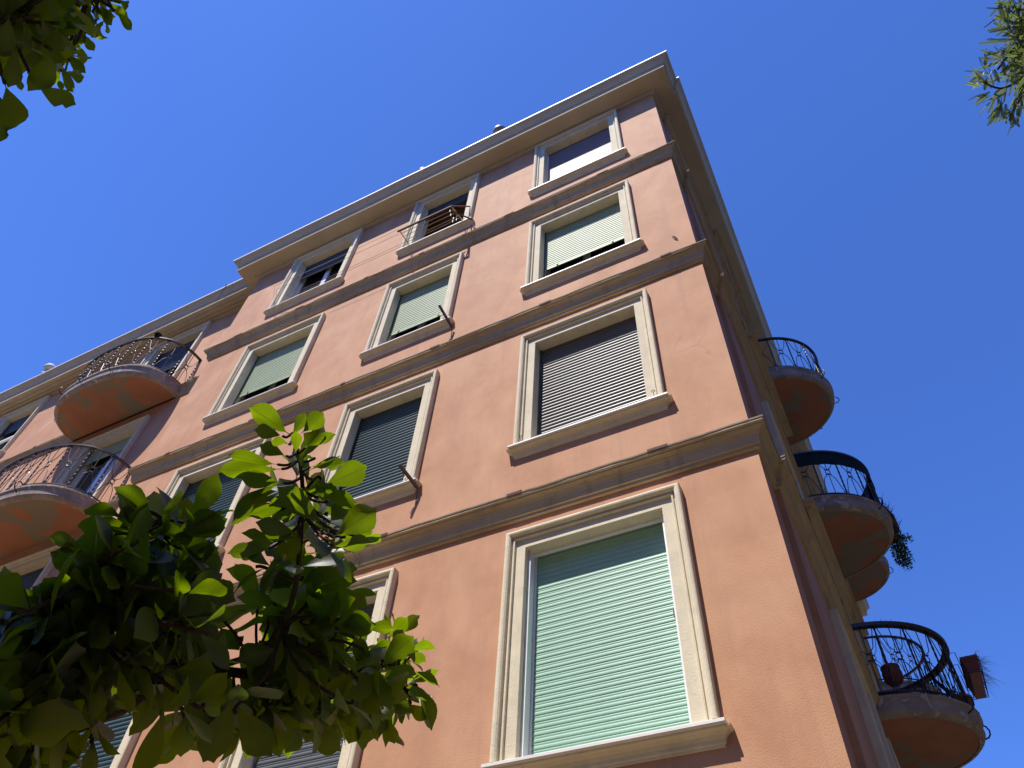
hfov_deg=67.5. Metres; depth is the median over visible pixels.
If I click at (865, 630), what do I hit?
window
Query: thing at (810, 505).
window
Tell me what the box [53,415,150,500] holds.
balcony door
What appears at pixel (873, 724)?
window
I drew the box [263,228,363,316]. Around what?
window
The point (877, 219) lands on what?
sky
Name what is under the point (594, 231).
window
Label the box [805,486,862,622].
window
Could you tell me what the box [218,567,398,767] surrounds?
window
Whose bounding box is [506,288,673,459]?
window
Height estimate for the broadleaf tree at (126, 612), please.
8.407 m
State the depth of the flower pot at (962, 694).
9.38 m
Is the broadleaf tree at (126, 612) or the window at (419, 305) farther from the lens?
the window at (419, 305)
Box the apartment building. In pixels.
[0,50,990,767]
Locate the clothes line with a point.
(334, 274)
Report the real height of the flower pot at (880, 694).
0.160 m
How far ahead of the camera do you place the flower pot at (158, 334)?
15.73 m
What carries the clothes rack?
attached to the apartment building
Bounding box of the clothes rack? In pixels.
[397,205,474,244]
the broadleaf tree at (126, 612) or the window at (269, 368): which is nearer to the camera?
the broadleaf tree at (126, 612)
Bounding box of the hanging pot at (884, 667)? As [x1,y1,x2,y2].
[880,640,903,686]
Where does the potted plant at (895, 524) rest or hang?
on the apartment building
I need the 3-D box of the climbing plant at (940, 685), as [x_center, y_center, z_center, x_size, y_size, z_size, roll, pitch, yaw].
[5.228,3.922,9.844,1.114,1.159,1.912,-20,-56,18]
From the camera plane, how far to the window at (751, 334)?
11.20 m
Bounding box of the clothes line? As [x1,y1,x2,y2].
[273,230,405,310]
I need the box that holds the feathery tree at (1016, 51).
[965,0,1023,135]
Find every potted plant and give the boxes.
[877,494,901,530]
[890,526,914,570]
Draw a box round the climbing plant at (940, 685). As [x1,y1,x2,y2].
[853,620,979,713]
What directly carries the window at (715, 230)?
in the apartment building
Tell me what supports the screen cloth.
attached to the apartment building
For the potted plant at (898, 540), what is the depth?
12.03 m
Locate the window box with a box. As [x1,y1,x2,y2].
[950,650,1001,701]
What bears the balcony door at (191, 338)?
in the apartment building
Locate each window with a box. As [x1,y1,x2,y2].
[0,395,50,456]
[69,712,140,767]
[165,438,271,555]
[202,313,325,425]
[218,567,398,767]
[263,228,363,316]
[305,369,439,523]
[358,252,464,361]
[395,173,480,256]
[481,482,733,767]
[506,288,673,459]
[519,180,644,296]
[528,109,627,197]
[712,227,752,323]
[726,279,792,436]
[761,401,856,614]
[794,443,816,494]
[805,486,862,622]
[828,608,895,767]
[852,622,878,690]
[856,602,868,635]
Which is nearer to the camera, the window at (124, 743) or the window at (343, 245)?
the window at (124, 743)
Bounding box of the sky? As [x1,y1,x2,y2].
[0,0,1023,767]
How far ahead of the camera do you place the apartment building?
8.99 m
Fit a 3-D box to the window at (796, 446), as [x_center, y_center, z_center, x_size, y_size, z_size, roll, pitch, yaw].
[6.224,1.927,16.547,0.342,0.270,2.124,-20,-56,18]
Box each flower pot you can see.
[154,332,161,336]
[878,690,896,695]
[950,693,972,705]
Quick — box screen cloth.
[794,452,875,500]
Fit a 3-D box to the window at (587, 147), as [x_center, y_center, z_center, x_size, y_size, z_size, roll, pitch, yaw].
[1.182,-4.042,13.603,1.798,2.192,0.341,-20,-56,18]
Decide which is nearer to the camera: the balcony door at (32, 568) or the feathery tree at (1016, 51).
the feathery tree at (1016, 51)
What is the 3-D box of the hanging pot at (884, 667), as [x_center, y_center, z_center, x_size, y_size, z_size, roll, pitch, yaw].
[4.727,3.496,9.646,0.240,0.631,0.236,-20,-56,18]
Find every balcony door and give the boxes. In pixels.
[0,545,59,589]
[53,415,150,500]
[140,320,212,377]
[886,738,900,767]
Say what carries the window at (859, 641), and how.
in the apartment building
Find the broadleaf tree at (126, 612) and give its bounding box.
[0,0,439,767]
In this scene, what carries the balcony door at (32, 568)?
in the apartment building
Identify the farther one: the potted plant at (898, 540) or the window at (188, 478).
the potted plant at (898, 540)
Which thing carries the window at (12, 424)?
in the apartment building
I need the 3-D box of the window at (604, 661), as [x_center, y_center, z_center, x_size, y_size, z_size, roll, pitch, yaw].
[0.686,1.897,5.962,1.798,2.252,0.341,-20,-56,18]
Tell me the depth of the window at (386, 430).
9.61 m
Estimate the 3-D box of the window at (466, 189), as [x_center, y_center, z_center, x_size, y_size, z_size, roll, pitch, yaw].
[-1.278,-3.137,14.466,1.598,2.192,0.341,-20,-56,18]

